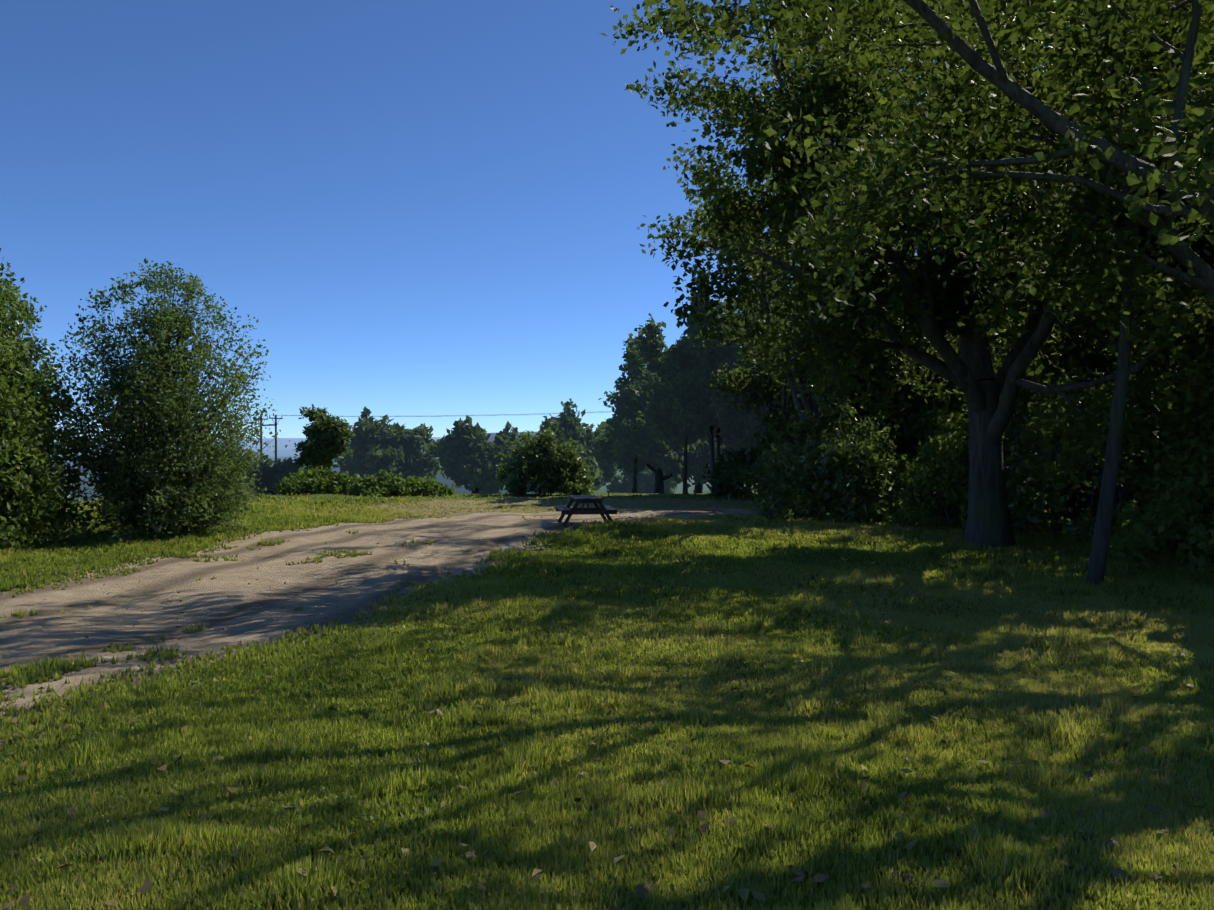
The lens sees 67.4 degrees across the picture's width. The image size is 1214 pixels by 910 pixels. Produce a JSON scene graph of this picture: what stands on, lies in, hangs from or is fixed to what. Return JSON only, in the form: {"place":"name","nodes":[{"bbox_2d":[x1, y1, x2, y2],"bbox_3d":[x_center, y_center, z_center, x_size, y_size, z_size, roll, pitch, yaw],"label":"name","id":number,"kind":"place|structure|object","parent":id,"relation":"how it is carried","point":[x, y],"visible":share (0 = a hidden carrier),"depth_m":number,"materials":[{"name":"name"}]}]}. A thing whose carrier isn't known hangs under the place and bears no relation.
{"place":"outdoors","nodes":[
{"label":"outdoors","id":0,"kind":"place"},
{"bbox_2d":[0,0,1159,441],"label":"sky","id":1,"kind":"structure","parent":0,"point":[417,207],"materials":[{"name":"blue"}]},
{"bbox_2d":[0,431,1212,909],"bbox_3d":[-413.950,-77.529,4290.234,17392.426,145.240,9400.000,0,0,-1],"label":"ground","id":2,"kind":"structure","parent":0,"point":[316,593],"depth_m":14.90,"materials":[{"name":"beige soil"}]},
{"bbox_2d":[0,406,65,550],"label":"hedge","id":3,"kind":"object","parent":2,"relation":"on","point":[16,483],"visible":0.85,"depth_m":19.05,"materials":[{"name":"green plant"}]},
{"bbox_2d":[0,248,89,497],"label":"hedge tree","id":4,"kind":"object","parent":2,"relation":"on","point":[19,307],"visible":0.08,"depth_m":23.96,"materials":[{"name":"green plant"}]},
{"bbox_2d":[0,273,102,548],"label":"tree","id":5,"kind":"object","parent":2,"relation":"on","point":[17,395],"visible":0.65,"depth_m":20.00,"materials":[{"name":"green plant"}]},
{"bbox_2d":[13,258,289,542],"bbox_3d":[-11.378,-1.239,23.213,6.125,7.325,6.276,0,0,-1],"label":"alder tree","id":6,"kind":"object","parent":2,"relation":"on","point":[153,418],"visible":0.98,"depth_m":22.04,"materials":[{"name":"green plant"}]},
{"bbox_2d":[214,449,306,493],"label":"tree","id":7,"kind":"object","parent":2,"relation":"on","point":[278,471],"visible":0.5,"depth_m":47.73,"materials":[{"name":"green plant"}]},
{"bbox_2d":[292,404,355,474],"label":"birch tree","id":8,"kind":"object","parent":2,"relation":"on","point":[325,444],"visible":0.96,"depth_m":48.57,"materials":[{"name":"green plant"}]},
{"bbox_2d":[275,465,382,494],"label":"bush","id":9,"kind":"object","parent":2,"relation":"on","point":[313,481],"visible":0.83,"depth_m":43.84,"materials":[{"name":"green plant"}]},
{"bbox_2d":[332,407,443,480],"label":"tree","id":10,"kind":"object","parent":2,"relation":"on","point":[394,449],"visible":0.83,"depth_m":75.42,"materials":[{"name":"green plant"}]},
{"bbox_2d":[347,468,454,496],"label":"bush","id":11,"kind":"object","parent":2,"relation":"on","point":[385,485],"visible":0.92,"depth_m":42.66,"materials":[{"name":"green plant"}]},
{"bbox_2d":[246,411,604,462],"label":"utility line","id":12,"kind":"object","parent":2,"relation":"on","point":[275,423],"visible":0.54,"depth_m":90.62,"materials":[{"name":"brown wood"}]},
{"bbox_2d":[429,415,527,493],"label":"tree","id":13,"kind":"object","parent":2,"relation":"on","point":[465,453],"visible":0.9,"depth_m":67.94,"materials":[{"name":"green plant"}]},
{"bbox_2d":[493,426,596,495],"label":"pale bush","id":14,"kind":"object","parent":2,"relation":"on","point":[562,467],"visible":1,"depth_m":42.55,"materials":[{"name":"green plant"}]},
{"bbox_2d":[527,398,618,492],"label":"tree","id":15,"kind":"object","parent":2,"relation":"on","point":[568,425],"visible":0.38,"depth_m":73.03,"materials":[{"name":"green plant"}]},
{"bbox_2d":[555,495,618,525],"bbox_3d":[-0.608,1.579,25.901,1.579,0.783,1.800,0,0,-9],"label":"picnic table","id":16,"kind":"object","parent":2,"relation":"on","point":[602,510],"visible":1,"depth_m":25.30,"materials":[{"name":"brown wood"}]},
{"bbox_2d":[0,526,1213,909],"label":"fallen leaves","id":17,"kind":"object","parent":2,"relation":"on","point":[146,886],"visible":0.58,"depth_m":4.25,"materials":[{"name":"brown plant"}]},
{"bbox_2d":[599,333,664,492],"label":"tall tree","id":18,"kind":"object","parent":2,"relation":"on","point":[630,424],"visible":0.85,"depth_m":54.89,"materials":[{"name":"green plant"}]},
{"bbox_2d":[602,465,682,493],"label":"bush","id":19,"kind":"object","parent":2,"relation":"on","point":[646,480],"visible":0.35,"depth_m":94.00,"materials":[{"name":"green plant"}]},
{"bbox_2d":[591,405,725,493],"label":"tree","id":20,"kind":"object","parent":2,"relation":"on","point":[660,458],"visible":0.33,"depth_m":57.14,"materials":[{"name":"green plant"}]},
{"bbox_2d":[631,313,717,493],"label":"slim tree","id":21,"kind":"object","parent":2,"relation":"on","point":[651,345],"visible":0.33,"depth_m":43.79,"materials":[{"name":"green plant"}]},
{"bbox_2d":[658,267,738,493],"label":"slim tree","id":22,"kind":"object","parent":2,"relation":"on","point":[692,402],"visible":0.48,"depth_m":40.87,"materials":[{"name":"green plant"}]},
{"bbox_2d":[663,438,744,492],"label":"tree","id":23,"kind":"object","parent":2,"relation":"on","point":[698,488],"visible":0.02,"depth_m":62.94,"materials":[{"name":"green plant"}]},
{"bbox_2d":[690,299,749,457],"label":"slim tree","id":24,"kind":"object","parent":2,"relation":"on","point":[717,430],"visible":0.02,"depth_m":45.14,"materials":[{"name":"green plant"}]},
{"bbox_2d":[701,444,775,498],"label":"understorey","id":25,"kind":"object","parent":2,"relation":"on","point":[729,480],"visible":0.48,"depth_m":40.30,"materials":[{"name":"green plant"}]},
{"bbox_2d":[704,320,791,497],"bbox_3d":[6.342,-1.905,39.480,4.378,7.892,4.889,0,0,-1],"label":"slim tree","id":26,"kind":"object","parent":2,"relation":"on","point":[739,429],"visible":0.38,"depth_m":38.72,"materials":[{"name":"green plant"}]},
{"bbox_2d":[732,268,783,494],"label":"slim tree","id":27,"kind":"object","parent":2,"relation":"on","point":[760,301],"depth_m":41.14,"materials":[{"name":"green plant"}]},
{"bbox_2d":[721,308,806,400],"bbox_3d":[8.171,-2.542,40.241,6.116,9.159,5.464,0,0,9],"label":"slim tree","id":28,"kind":"object","parent":2,"relation":"on","point":[763,320],"depth_m":39.07,"materials":[{"name":"green plant"}]},
{"bbox_2d":[738,399,903,508],"bbox_3d":[8.384,-0.305,35.482,6.066,5.140,7.891,0,0,-1],"label":"understorey","id":29,"kind":"object","parent":2,"relation":"on","point":[751,472],"visible":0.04,"depth_m":34.46,"materials":[{"name":"green plant"}]},
{"bbox_2d":[703,329,960,470],"bbox_3d":[9.902,-2.785,35.600,10.212,9.816,8.123,0,0,-25],"label":"oak tree row","id":30,"kind":"object","parent":2,"relation":"on","point":[763,387],"visible":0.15,"depth_m":35.86,"materials":[{"name":"green plant"}]},
{"bbox_2d":[663,139,1004,515],"bbox_3d":[7.722,-4.312,30.830,11.155,12.860,11.728,0,0,14],"label":"oak tree","id":31,"kind":"object","parent":2,"relation":"on","point":[803,403],"visible":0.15,"depth_m":29.09,"materials":[{"name":"green plant"}]},
{"bbox_2d":[754,376,924,524],"bbox_3d":[7.156,-0.159,28.168,5.244,4.812,5.157,0,1,44],"label":"understorey","id":32,"kind":"object","parent":2,"relation":"on","point":[841,463],"visible":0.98,"depth_m":26.92,"materials":[{"name":"green plant"}]},
{"bbox_2d":[805,320,1005,432],"bbox_3d":[13.007,-2.591,34.237,11.439,9.349,8.213,0,0,-1],"label":"oak tree","id":33,"kind":"object","parent":2,"relation":"on","point":[950,384],"visible":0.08,"depth_m":33.08,"materials":[{"name":"green plant"}]},
{"bbox_2d":[599,0,1213,548],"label":"oak tree","id":34,"kind":"object","parent":2,"relation":"on","point":[943,302],"visible":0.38,"depth_m":19.19,"materials":[{"name":"green plant"}]},
{"bbox_2d":[857,394,966,510],"bbox_3d":[11.411,-0.028,33.215,4.922,4.412,8.149,0,0,10],"label":"understorey","id":35,"kind":"object","parent":2,"relation":"on","point":[909,436],"visible":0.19,"depth_m":32.24,"materials":[{"name":"green plant"}]},
{"bbox_2d":[642,0,1212,584],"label":"slender oak tree","id":36,"kind":"object","parent":2,"relation":"on","point":[1098,556],"visible":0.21,"depth_m":12.88,"materials":[{"name":"green plant"}]},
{"bbox_2d":[643,0,1213,349],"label":"oak tree","id":37,"kind":"object","parent":2,"relation":"on","point":[1143,20],"visible":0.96,"depth_m":11.21,"materials":[{"name":"green plant"}]},
{"bbox_2d":[887,418,1033,532],"bbox_3d":[9.569,0.614,24.781,3.791,3.294,5.587,0,0,16],"label":"understorey","id":38,"kind":"object","parent":2,"relation":"on","point":[950,449],"visible":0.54,"depth_m":24.29,"materials":[{"name":"green plant"}]},
{"bbox_2d":[718,0,1213,449],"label":"tree","id":39,"kind":"object","parent":2,"relation":"on","point":[1203,277],"visible":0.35,"depth_m":12.56,"materials":[{"name":"green plant"}]},
{"bbox_2d":[898,373,1086,520],"bbox_3d":[12.512,-0.307,28.931,5.983,5.097,8.846,0,0,-1],"label":"understorey","id":40,"kind":"object","parent":2,"relation":"on","point":[948,419],"visible":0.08,"depth_m":28.62,"materials":[{"name":"green plant"}]},
{"bbox_2d":[986,281,1195,501],"bbox_3d":[14.884,-2.761,26.246,8.326,9.833,9.790,0,1,-39],"label":"oak tree","id":41,"kind":"object","parent":2,"relation":"on","point":[1096,361],"visible":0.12,"depth_m":24.95,"materials":[{"name":"green plant"}]},
{"bbox_2d":[984,171,1213,391],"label":"oak tree","id":42,"kind":"object","parent":2,"relation":"on","point":[1209,247],"visible":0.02,"depth_m":22.00,"materials":[{"name":"green plant"}]},
{"bbox_2d":[1002,368,1203,552],"bbox_3d":[11.461,0.121,21.375,5.278,4.458,7.440,0,0,-21],"label":"understorey","id":43,"kind":"object","parent":2,"relation":"on","point":[1051,440],"visible":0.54,"depth_m":20.95,"materials":[{"name":"green plant"}]},
{"bbox_2d":[1037,335,1196,530],"bbox_3d":[14.087,-0.636,24.052,4.799,5.917,6.949,0,0,-1],"label":"understorey","id":44,"kind":"object","parent":2,"relation":"on","point":[1080,371],"visible":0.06,"depth_m":23.27,"materials":[{"name":"green plant"}]},
{"bbox_2d":[1075,343,1213,567],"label":"understorey","id":45,"kind":"object","parent":2,"relation":"on","point":[1180,505],"visible":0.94,"depth_m":16.19,"materials":[{"name":"green plant"}]},
{"bbox_2d":[1114,324,1213,551],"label":"understorey","id":46,"kind":"object","parent":2,"relation":"on","point":[1195,404],"visible":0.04,"depth_m":18.24,"materials":[{"name":"green plant"}]},
{"bbox_2d":[1174,532,1213,577],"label":"understorey","id":47,"kind":"object","parent":2,"relation":"on","point":[1190,565],"visible":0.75,"depth_m":14.74,"materials":[{"name":"green plant"}]},
{"bbox_2d":[0,490,1213,909],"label":"lawn grass","id":48,"kind":"structure","parent":0,"point":[322,772],"depth_m":5.79,"materials":[{"name":"green plant"}]}
]}

